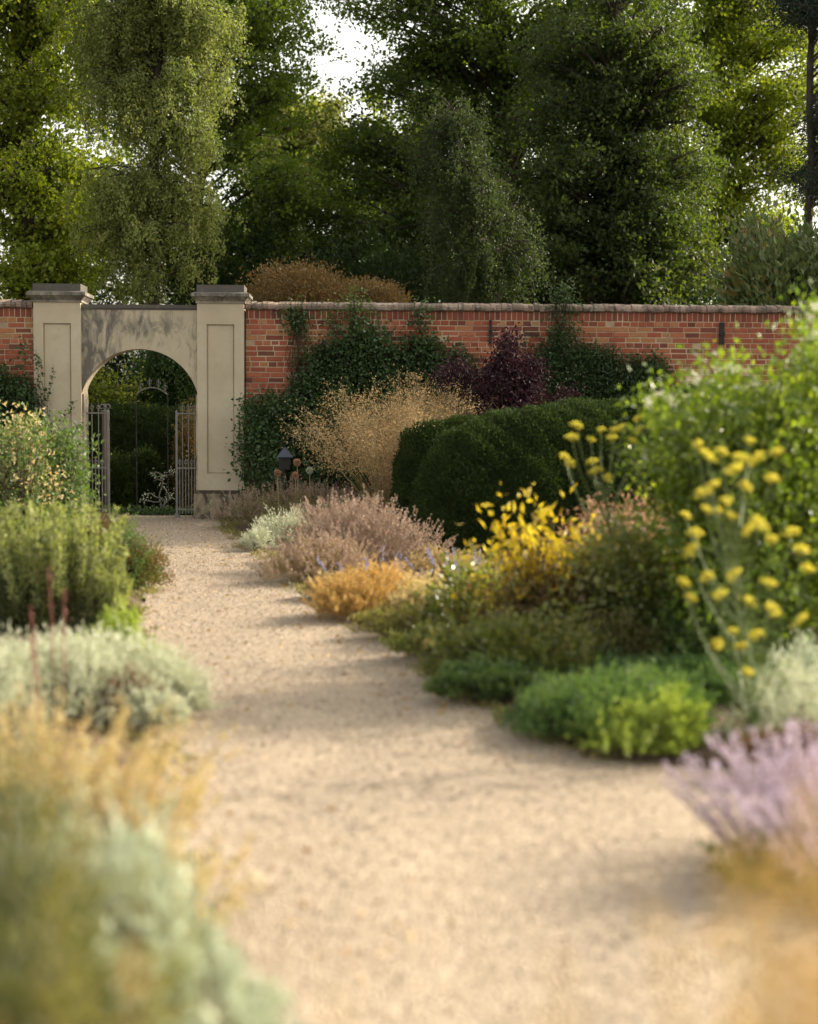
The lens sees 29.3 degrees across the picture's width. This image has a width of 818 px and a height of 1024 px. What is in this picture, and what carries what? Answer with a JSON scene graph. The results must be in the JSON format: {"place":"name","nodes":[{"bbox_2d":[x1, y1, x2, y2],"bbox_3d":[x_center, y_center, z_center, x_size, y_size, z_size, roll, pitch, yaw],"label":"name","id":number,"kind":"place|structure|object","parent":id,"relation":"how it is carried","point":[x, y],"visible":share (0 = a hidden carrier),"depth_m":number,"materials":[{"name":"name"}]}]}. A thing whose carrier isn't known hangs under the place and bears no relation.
{"place":"outdoors","nodes":[
{"label":"outdoors","id":0,"kind":"place"},
{"bbox_2d":[0,511,199,942],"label":"bed soil","id":1,"kind":"structure","parent":0,"point":[99,735],"depth_m":7.21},
{"bbox_2d":[0,336,51,506],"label":"wall shrub","id":2,"kind":"object","parent":1,"relation":"on","point":[16,393],"visible":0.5,"depth_m":22.00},
{"bbox_2d":[0,500,75,628],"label":"hebe","id":3,"kind":"object","parent":1,"relation":"on","point":[11,514],"visible":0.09,"depth_m":10.78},
{"bbox_2d":[0,400,76,531],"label":"spindle bush","id":4,"kind":"object","parent":1,"relation":"on","point":[32,473],"visible":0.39,"depth_m":15.27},
{"bbox_2d":[0,619,82,737],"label":"santolina","id":5,"kind":"object","parent":1,"relation":"on","point":[10,679],"visible":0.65,"depth_m":7.31,"materials":[{"name":"plant"}]},
{"bbox_2d":[0,402,87,547],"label":"spindle bush","id":6,"kind":"object","parent":1,"relation":"on","point":[6,496],"visible":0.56,"depth_m":15.03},
{"bbox_2d":[0,402,111,544],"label":"rose shrub","id":7,"kind":"object","parent":1,"relation":"on","point":[69,459],"visible":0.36,"depth_m":15.69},
{"bbox_2d":[46,565,66,756],"bbox_3d":[-1.485,0.662,6.616,0.114,0.870,0.038,3,4,32],"label":"persicaria","id":8,"kind":"object","parent":1,"relation":"on","point":[51,633],"visible":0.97,"depth_m":6.61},
{"bbox_2d":[0,492,130,635],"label":"hebe","id":9,"kind":"object","parent":1,"relation":"on","point":[21,591],"visible":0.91,"depth_m":10.35,"materials":[{"name":"plant"}]},
{"bbox_2d":[0,692,130,851],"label":"sedge","id":10,"kind":"object","parent":1,"relation":"on","point":[61,792],"visible":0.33,"depth_m":4.83,"materials":[{"name":"plant"}]},
{"bbox_2d":[0,750,162,1023],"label":"artemisia","id":11,"kind":"object","parent":1,"relation":"on","point":[92,858],"visible":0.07,"depth_m":3.47,"materials":[{"name":"green plant"}]},
{"bbox_2d":[99,404,110,512],"bbox_3d":[-4.400,-0.724,22.670,0.168,1.683,0.100,0,4,-2],"label":"gate post","id":12,"kind":"object","parent":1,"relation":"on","point":[103,438],"visible":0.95,"depth_m":22.62,"materials":[{"name":"metal"}]},
{"bbox_2d":[0,655,214,1023],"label":"sedge","id":13,"kind":"object","parent":1,"relation":"on","point":[83,975],"visible":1,"depth_m":2.68,"materials":[{"name":"plant"}]},
{"bbox_2d":[76,559,145,635],"bbox_3d":[-2.008,0.580,10.458,0.474,0.559,0.514,0,4,0],"label":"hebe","id":14,"kind":"object","parent":1,"relation":"on","point":[116,593],"visible":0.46,"depth_m":10.37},
{"bbox_2d":[84,507,139,548],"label":"rock rose","id":15,"kind":"object","parent":1,"relation":"on","point":[104,524],"visible":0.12,"depth_m":16.75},
{"bbox_2d":[0,615,234,731],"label":"santolina","id":16,"kind":"object","parent":1,"relation":"on","point":[89,654],"visible":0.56,"depth_m":7.59,"materials":[{"name":"plant"}]},
{"bbox_2d":[75,594,166,651],"bbox_3d":[-1.629,0.694,9.037,0.569,0.450,0.544,0,4,0],"label":"euphorbia","id":17,"kind":"object","parent":1,"relation":"on","point":[131,620],"visible":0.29,"depth_m":8.92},
{"bbox_2d":[76,656,171,723],"bbox_3d":[-1.353,0.852,7.522,0.508,0.323,0.349,0,4,0],"label":"santolina","id":18,"kind":"object","parent":1,"relation":"on","point":[132,679],"visible":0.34,"depth_m":7.47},
{"bbox_2d":[0,683,255,881],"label":"sedge","id":19,"kind":"object","parent":1,"relation":"on","point":[105,771],"visible":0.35,"depth_m":4.90,"materials":[{"name":"yellow plant"}]},
{"bbox_2d":[36,748,220,880],"bbox_3d":[-0.918,1.006,5.084,0.637,0.431,0.810,0,4,0],"label":"sedge","id":20,"kind":"object","parent":1,"relation":"on","point":[187,813],"visible":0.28,"depth_m":5.05,"materials":[{"name":"yellow plant"}]},
{"bbox_2d":[87,504,176,590],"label":"rock rose","id":21,"kind":"object","parent":1,"relation":"on","point":[143,564],"visible":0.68,"depth_m":13.38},
{"bbox_2d":[15,788,254,1023],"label":"artemisia","id":22,"kind":"object","parent":1,"relation":"on","point":[130,845],"visible":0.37,"depth_m":3.39,"materials":[{"name":"plant"}]},
{"bbox_2d":[54,811,265,944],"bbox_3d":[-0.703,1.037,4.202,0.641,0.449,0.652,0,4,0],"label":"sedge","id":23,"kind":"object","parent":1,"relation":"on","point":[199,877],"visible":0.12,"depth_m":4.23,"materials":[{"name":"yellow plant"}]},
{"bbox_2d":[127,513,191,515],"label":"path beyond gate","id":24,"kind":"structure","parent":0,"point":[159,515],"depth_m":23.08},
{"bbox_2d":[96,503,193,515],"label":"ground ivy","id":25,"kind":"object","parent":24,"relation":"on","point":[156,510],"visible":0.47,"depth_m":23.06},
{"bbox_2d":[136,377,167,510],"bbox_3d":[-3.800,-0.963,23.137,0.475,2.065,0.026,0,4,-2],"label":"iron hoop","id":26,"kind":"object","parent":24,"relation":"on","point":[158,381],"visible":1,"depth_m":23.11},
{"bbox_2d":[166,391,195,508],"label":"gate","id":27,"kind":"structure","parent":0,"point":[185,442],"depth_m":24.86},
{"bbox_2d":[130,506,302,924],"bbox_3d":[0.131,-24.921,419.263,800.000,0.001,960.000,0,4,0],"label":"ground","id":28,"kind":"structure","parent":0,"point":[143,599],"depth_m":12.95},
{"bbox_2d":[0,299,33,444],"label":"brick wall","id":29,"kind":"structure","parent":28,"relation":"on","point":[16,318],"depth_m":22.17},
{"bbox_2d":[0,0,144,302],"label":"beech tree","id":30,"kind":"object","parent":28,"relation":"on","point":[35,178],"visible":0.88,"depth_m":28.98,"materials":[{"name":"green plant"}]},
{"bbox_2d":[8,251,163,400],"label":"evergreen shrub","id":31,"kind":"object","parent":28,"relation":"on","point":[120,357],"visible":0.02,"depth_m":32.99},
{"bbox_2d":[90,447,139,509],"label":"yew bush","id":32,"kind":"object","parent":28,"relation":"on","point":[121,470],"visible":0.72,"depth_m":24.39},
{"bbox_2d":[88,352,155,410],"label":"hazel bush","id":33,"kind":"object","parent":28,"relation":"on","point":[102,394],"visible":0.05,"depth_m":26.79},
{"bbox_2d":[26,283,252,519],"bbox_3d":[-3.837,-1.529,22.478,3.130,3.418,0.730,0,4,-2],"label":"stone gateway","id":34,"kind":"object","parent":28,"relation":"on","point":[80,341],"visible":0.89,"depth_m":22.19,"materials":[{"name":"stone"}]},
{"bbox_2d":[86,403,110,516],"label":"iron gate","id":35,"kind":"structure","parent":34,"relation":"attached to","point":[108,443],"depth_m":22.44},
{"bbox_2d":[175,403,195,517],"bbox_3d":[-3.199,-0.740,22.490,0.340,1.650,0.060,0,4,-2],"label":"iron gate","id":36,"kind":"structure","parent":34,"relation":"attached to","point":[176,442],"depth_m":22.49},
{"bbox_2d":[88,400,195,505],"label":"yew hedge","id":37,"kind":"object","parent":28,"relation":"on","point":[151,424],"visible":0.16,"depth_m":25.61,"materials":[{"name":"plant"}]},
{"bbox_2d":[118,443,173,508],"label":"yew bush","id":38,"kind":"object","parent":28,"relation":"on","point":[147,461],"visible":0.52,"depth_m":24.76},
{"bbox_2d":[40,0,252,354],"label":"birch tree","id":39,"kind":"object","parent":28,"relation":"on","point":[134,35],"visible":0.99,"depth_m":27.89,"materials":[{"name":"green plant"}]},
{"bbox_2d":[117,350,196,412],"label":"holly bush","id":40,"kind":"object","parent":28,"relation":"on","point":[172,375],"visible":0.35,"depth_m":27.38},
{"bbox_2d":[39,0,367,400],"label":"maple tree","id":41,"kind":"object","parent":28,"relation":"on","point":[271,89],"visible":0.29,"depth_m":34.90,"materials":[{"name":"green plant"}]},
{"bbox_2d":[118,144,323,381],"bbox_3d":[-3.977,-4.315,34.605,5.004,7.276,3.255,0,4,0],"label":"evergreen shrub","id":42,"kind":"object","parent":28,"relation":"on","point":[220,280],"visible":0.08,"depth_m":33.97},
{"bbox_2d":[224,87,355,269],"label":"pale tree","id":43,"kind":"object","parent":28,"relation":"on","point":[309,138],"visible":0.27,"depth_m":46.65,"materials":[{"name":"green plant"}]},
{"bbox_2d":[229,254,362,302],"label":"acer shrub","id":44,"kind":"object","parent":28,"relation":"on","point":[314,286],"visible":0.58,"depth_m":24.44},
{"bbox_2d":[101,519,620,952],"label":"weeds","id":45,"kind":"object","parent":28,"relation":"on","point":[498,705],"visible":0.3,"depth_m":7.67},
{"bbox_2d":[259,61,479,259],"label":"sycamore tree","id":46,"kind":"object","parent":28,"relation":"on","point":[377,110],"visible":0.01,"depth_m":48.27,"materials":[{"name":"green plant"}]},
{"bbox_2d":[334,266,416,302],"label":"acer shrub","id":47,"kind":"object","parent":28,"relation":"on","point":[385,293],"visible":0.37,"depth_m":24.67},
{"bbox_2d":[269,194,487,303],"bbox_3d":[-0.654,-3.645,33.286,5.870,6.138,3.134,0,4,0],"label":"evergreen shrub","id":48,"kind":"object","parent":28,"relation":"on","point":[382,270],"visible":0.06,"depth_m":32.85,"materials":[{"name":"plant"}]},
{"bbox_2d":[247,0,660,300],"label":"oak tree","id":49,"kind":"object","parent":28,"relation":"on","point":[436,57],"visible":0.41,"depth_m":35.56,"materials":[{"name":"green plant"}]},
{"bbox_2d":[388,86,555,303],"bbox_3d":[1.147,-4.014,28.894,3.132,7.538,2.335,0,4,0],"label":"birch tree","id":50,"kind":"object","parent":28,"relation":"on","point":[473,197],"visible":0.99,"depth_m":28.45,"materials":[{"name":"green plant"}]},
{"bbox_2d":[246,301,817,509],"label":"brick wall","id":51,"kind":"structure","parent":28,"relation":"on","point":[663,328],"depth_m":22.42,"materials":[{"name":"red brick"}]},
{"bbox_2d":[275,295,320,509],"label":"ivy","id":52,"kind":"object","parent":51,"relation":"attached to","point":[295,326],"visible":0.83,"depth_m":22.25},
{"bbox_2d":[382,296,486,423],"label":"ivy","id":53,"kind":"object","parent":51,"relation":"attached to","point":[421,355],"visible":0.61,"depth_m":22.25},
{"bbox_2d":[511,269,595,403],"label":"ivy","id":54,"kind":"object","parent":51,"relation":"attached to","point":[558,301],"visible":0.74,"depth_m":22.35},
{"bbox_2d":[448,174,663,303],"bbox_3d":[3.217,-4.254,34.349,6.121,7.262,3.236,0,4,0],"label":"evergreen shrub","id":55,"kind":"object","parent":28,"relation":"on","point":[541,298],"visible":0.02,"depth_m":33.65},
{"bbox_2d":[460,0,752,304],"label":"dark oak tree","id":56,"kind":"object","parent":28,"relation":"on","point":[628,240],"visible":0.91,"depth_m":31.55,"materials":[{"name":"green plant"}]},
{"bbox_2d":[653,230,730,304],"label":"evergreen shrub","id":57,"kind":"object","parent":28,"relation":"on","point":[695,297],"visible":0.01,"depth_m":33.11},
{"bbox_2d":[640,0,817,304],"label":"light oak tree","id":58,"kind":"object","parent":28,"relation":"on","point":[755,128],"visible":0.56,"depth_m":37.68,"materials":[{"name":"green plant"}]},
{"bbox_2d":[738,0,817,228],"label":"pine tree","id":59,"kind":"object","parent":28,"relation":"on","point":[801,13],"visible":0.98,"depth_m":28.51,"materials":[{"name":"green plant"}]},
{"bbox_2d":[121,947,356,1023],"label":"feather grass","id":60,"kind":"object","parent":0,"point":[136,974],"depth_m":1.38,"materials":[{"name":"plant"}]},
{"bbox_2d":[0,0,817,381],"label":"sky","id":61,"kind":"structure","parent":0,"point":[348,37],"materials":[{"name":"white"}]},
{"bbox_2d":[105,515,817,1023],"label":"gravel path","id":62,"kind":"structure","parent":0,"point":[478,1001],"depth_m":5.48,"materials":[{"name":"gravel"}]},
{"bbox_2d":[119,681,192,729],"bbox_3d":[-1.199,0.898,7.379,0.347,0.258,0.321,0,4,0],"label":"santolina","id":63,"kind":"object","parent":62,"relation":"on","point":[140,710],"visible":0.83,"depth_m":7.34,"materials":[{"name":"plant"}]},
{"bbox_2d":[157,656,233,711],"bbox_3d":[-1.131,0.857,7.788,0.362,0.298,0.394,4,5,42],"label":"santolina","id":64,"kind":"object","parent":62,"relation":"on","point":[195,698],"visible":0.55,"depth_m":7.75,"materials":[{"name":"plant"}]},
{"bbox_2d":[154,928,304,1023],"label":"artemisia","id":65,"kind":"object","parent":62,"relation":"on","point":[220,1006],"visible":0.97,"depth_m":3.09,"materials":[{"name":"plant"}]},
{"bbox_2d":[162,880,297,1023],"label":"artemisia","id":66,"kind":"object","parent":62,"relation":"on","point":[278,999],"visible":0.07,"depth_m":3.64,"materials":[{"name":"plant"}]},
{"bbox_2d":[128,519,781,982],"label":"fallen leaves","id":67,"kind":"object","parent":62,"relation":"on","point":[304,903],"visible":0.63,"depth_m":7.98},
{"bbox_2d":[596,709,658,768],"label":"seedling plant","id":68,"kind":"object","parent":62,"relation":"on","point":[628,735],"visible":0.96,"depth_m":6.77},
{"bbox_2d":[661,722,817,895],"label":"catmint","id":69,"kind":"object","parent":62,"relation":"on","point":[743,841],"visible":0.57,"depth_m":5.14,"materials":[{"name":"plant"}]},
{"bbox_2d":[704,718,817,841],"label":"catmint","id":70,"kind":"object","parent":62,"relation":"on","point":[723,752],"visible":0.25,"depth_m":5.48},
{"bbox_2d":[711,752,817,903],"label":"catmint","id":71,"kind":"object","parent":62,"relation":"on","point":[754,815],"visible":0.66,"depth_m":4.90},
{"bbox_2d":[220,516,817,770],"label":"bed soil","id":72,"kind":"structure","parent":0,"point":[707,755],"depth_m":7.04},
{"bbox_2d":[238,524,280,549],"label":"curry plant","id":73,"kind":"object","parent":72,"relation":"on","point":[259,538],"visible":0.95,"depth_m":17.15,"materials":[{"name":"plant"}]},
{"bbox_2d":[245,500,313,543],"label":"curry plant","id":74,"kind":"object","parent":72,"relation":"on","point":[273,524],"visible":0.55,"depth_m":17.69,"materials":[{"name":"plant"}]},
{"bbox_2d":[203,473,359,526],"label":"lavender","id":75,"kind":"object","parent":72,"relation":"on","point":[257,512],"visible":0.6,"depth_m":20.43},
{"bbox_2d":[277,447,291,515],"bbox_3d":[-1.634,-0.319,20.581,0.200,1.066,0.200,0,4,0],"label":"garden lamp","id":76,"kind":"object","parent":72,"relation":"on","point":[284,455],"visible":0.73,"depth_m":20.49,"materials":[{"name":"black metal"}]},
{"bbox_2d":[248,526,377,583],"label":"lavender","id":77,"kind":"object","parent":72,"relation":"on","point":[300,559],"visible":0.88,"depth_m":13.97,"materials":[{"name":"plant"}]},
{"bbox_2d":[223,310,416,503],"bbox_3d":[-1.247,-1.353,22.004,2.752,2.979,0.946,0,4,0],"label":"wall shrub","id":78,"kind":"object","parent":72,"relation":"on","point":[348,370],"visible":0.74,"depth_m":22.04,"materials":[{"name":"plant"}]},
{"bbox_2d":[300,553,418,621],"bbox_3d":[-0.295,0.544,11.622,1.005,0.488,1.051,0,4,0],"label":"ochre mound","id":79,"kind":"object","parent":72,"relation":"on","point":[348,592],"visible":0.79,"depth_m":11.44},
{"bbox_2d":[271,484,457,570],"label":"lavender","id":80,"kind":"object","parent":72,"relation":"on","point":[360,527],"visible":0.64,"depth_m":14.79,"materials":[{"name":"plant"}]},
{"bbox_2d":[314,278,440,502],"bbox_3d":[-0.469,-1.602,22.297,1.831,3.432,0.305,0,4,0],"label":"clematis","id":81,"kind":"object","parent":72,"relation":"on","point":[353,315],"visible":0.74,"depth_m":22.25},
{"bbox_2d":[275,364,508,526],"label":"oat grass","id":82,"kind":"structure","parent":72,"relation":"on","point":[372,451],"depth_m":19.94,"materials":[{"name":"plant"}]},
{"bbox_2d":[345,599,457,637],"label":"ground cover","id":83,"kind":"object","parent":72,"relation":"on","point":[395,621],"visible":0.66,"depth_m":10.47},
{"bbox_2d":[370,566,469,617],"bbox_3d":[0.151,0.601,11.280,0.809,0.421,0.855,-1,4,-22],"label":"ochre mound","id":84,"kind":"object","parent":72,"relation":"on","point":[401,596],"visible":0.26,"depth_m":11.12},
{"bbox_2d":[378,616,470,658],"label":"ground cover","id":85,"kind":"object","parent":72,"relation":"on","point":[412,645],"visible":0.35,"depth_m":9.51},
{"bbox_2d":[388,411,479,534],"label":"yew hedge","id":86,"kind":"object","parent":72,"relation":"on","point":[413,451],"visible":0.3,"depth_m":18.70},
{"bbox_2d":[386,542,503,580],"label":"ground cover","id":87,"kind":"object","parent":72,"relation":"on","point":[421,562],"visible":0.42,"depth_m":13.69,"materials":[{"name":"plant"}]},
{"bbox_2d":[405,548,543,631],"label":"rose shrub","id":88,"kind":"object","parent":72,"relation":"on","point":[455,584],"visible":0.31,"depth_m":10.32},
{"bbox_2d":[408,600,559,678],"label":"rose shrub","id":89,"kind":"object","parent":72,"relation":"on","point":[494,630],"visible":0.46,"depth_m":8.72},
{"bbox_2d":[421,651,571,701],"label":"geranium","id":90,"kind":"object","parent":72,"relation":"on","point":[478,674],"visible":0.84,"depth_m":8.18,"materials":[{"name":"plant"}]},
{"bbox_2d":[427,349,589,418],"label":"smoke bush","id":91,"kind":"object","parent":72,"relation":"on","point":[466,373],"visible":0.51,"depth_m":20.52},
{"bbox_2d":[465,316,558,415],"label":"smoke bush","id":92,"kind":"object","parent":72,"relation":"on","point":[507,384],"visible":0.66,"depth_m":20.01,"materials":[{"name":"plant"}]},
{"bbox_2d":[428,540,638,641],"bbox_3d":[0.872,0.546,9.546,1.105,0.840,1.274,3,5,38],"label":"peony","id":93,"kind":"object","parent":72,"relation":"on","point":[521,608],"visible":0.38,"depth_m":9.47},
{"bbox_2d":[452,481,627,618],"bbox_3d":[0.855,0.364,9.767,1.182,1.104,0.993,0,4,0],"label":"peony","id":94,"kind":"object","parent":72,"relation":"on","point":[517,547],"visible":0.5,"depth_m":9.67,"materials":[{"name":"yellow plant"}]},
{"bbox_2d":[459,595,620,680],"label":"rose shrub","id":95,"kind":"object","parent":72,"relation":"on","point":[563,644],"visible":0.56,"depth_m":8.59,"materials":[{"name":"plant"}]},
{"bbox_2d":[517,484,688,578],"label":"pink grass","id":96,"kind":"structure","parent":72,"relation":"on","point":[598,511],"depth_m":10.19,"materials":[{"name":"plant"}]},
{"bbox_2d":[523,310,686,403],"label":"ivy","id":97,"kind":"object","parent":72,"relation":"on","point":[611,376],"visible":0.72,"depth_m":22.33,"materials":[{"name":"plant"}]},
{"bbox_2d":[406,382,804,558],"bbox_3d":[2.660,-0.496,17.267,5.803,1.963,1.795,-1,4,-24],"label":"yew hedge","id":98,"kind":"object","parent":72,"relation":"on","point":[465,468],"visible":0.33,"depth_m":16.01,"materials":[{"name":"plant"}]},
{"bbox_2d":[491,655,728,745],"bbox_3d":[0.953,0.867,7.398,1.128,0.364,1.348,0,4,0],"label":"thyme mound","id":99,"kind":"object","parent":72,"relation":"on","point":[574,706],"visible":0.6,"depth_m":7.26,"materials":[{"name":"plant"}]},
{"bbox_2d":[560,415,661,656],"bbox_3d":[1.252,0.212,9.113,0.759,1.561,0.910,0,4,0],"label":"fennel","id":100,"kind":"object","parent":72,"relation":"on","point":[591,439],"visible":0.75,"depth_m":9.12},
{"bbox_2d":[531,476,705,652],"bbox_3d":[1.348,0.371,9.410,1.242,1.189,1.271,0,4,0],"label":"rose shrub","id":101,"kind":"object","parent":72,"relation":"on","point":[626,564],"visible":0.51,"depth_m":9.26,"materials":[{"name":"plant"}]},
{"bbox_2d":[556,605,690,660],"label":"ground cover","id":102,"kind":"object","parent":72,"relation":"on","point":[620,630],"visible":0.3,"depth_m":9.00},
{"bbox_2d":[564,677,720,755],"bbox_3d":[1.043,0.899,7.005,0.717,0.326,0.511,0,4,0],"label":"marjoram","id":103,"kind":"object","parent":72,"relation":"on","point":[671,706],"visible":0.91,"depth_m":6.92,"materials":[{"name":"plant"}]},
{"bbox_2d":[563,642,799,707],"bbox_3d":[1.412,0.849,8.242,1.297,0.292,0.934,2,4,21],"label":"thyme mound","id":104,"kind":"object","parent":72,"relation":"on","point":[702,666],"visible":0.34,"depth_m":8.16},
{"bbox_2d":[603,562,797,669],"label":"green shrub","id":105,"kind":"object","parent":72,"relation":"on","point":[693,642],"visible":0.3,"depth_m":8.86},
{"bbox_2d":[608,278,817,666],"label":"green shrub","id":106,"kind":"object","parent":72,"relation":"on","point":[769,419],"visible":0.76,"depth_m":8.77,"materials":[{"name":"plant"}]},
{"bbox_2d":[679,436,812,739],"bbox_3d":[1.544,0.380,7.267,0.558,1.461,1.290,0,4,0],"label":"fennel","id":107,"kind":"object","parent":72,"relation":"on","point":[716,509],"visible":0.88,"depth_m":7.07,"materials":[{"name":"plant"}]},
{"bbox_2d":[677,514,817,747],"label":"fennel","id":108,"kind":"object","parent":72,"relation":"on","point":[751,672],"visible":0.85,"depth_m":6.87,"materials":[{"name":"plant"}]},
{"bbox_2d":[711,708,817,776],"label":"heather mound","id":109,"kind":"object","parent":72,"relation":"on","point":[749,749],"visible":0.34,"depth_m":6.50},
{"bbox_2d":[715,644,817,751],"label":"artemisia","id":110,"kind":"object","parent":72,"relation":"on","point":[810,703],"visible":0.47,"depth_m":6.99,"materials":[{"name":"plant"}]},
{"bbox_2d":[736,627,817,703],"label":"artemisia","id":111,"kind":"object","parent":72,"relation":"on","point":[807,653],"visible":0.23,"depth_m":7.96,"materials":[{"name":"plant"}]},
{"bbox_2d":[548,771,817,1023],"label":"feather grass","id":112,"kind":"object","parent":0,"point":[788,1009],"depth_m":1.23,"materials":[{"name":"plant"}]},
{"bbox_2d":[702,196,817,307],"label":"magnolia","id":113,"kind":"object","parent":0,"point":[762,273],"visible":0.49,"depth_m":25.34,"materials":[{"name":"plant"}]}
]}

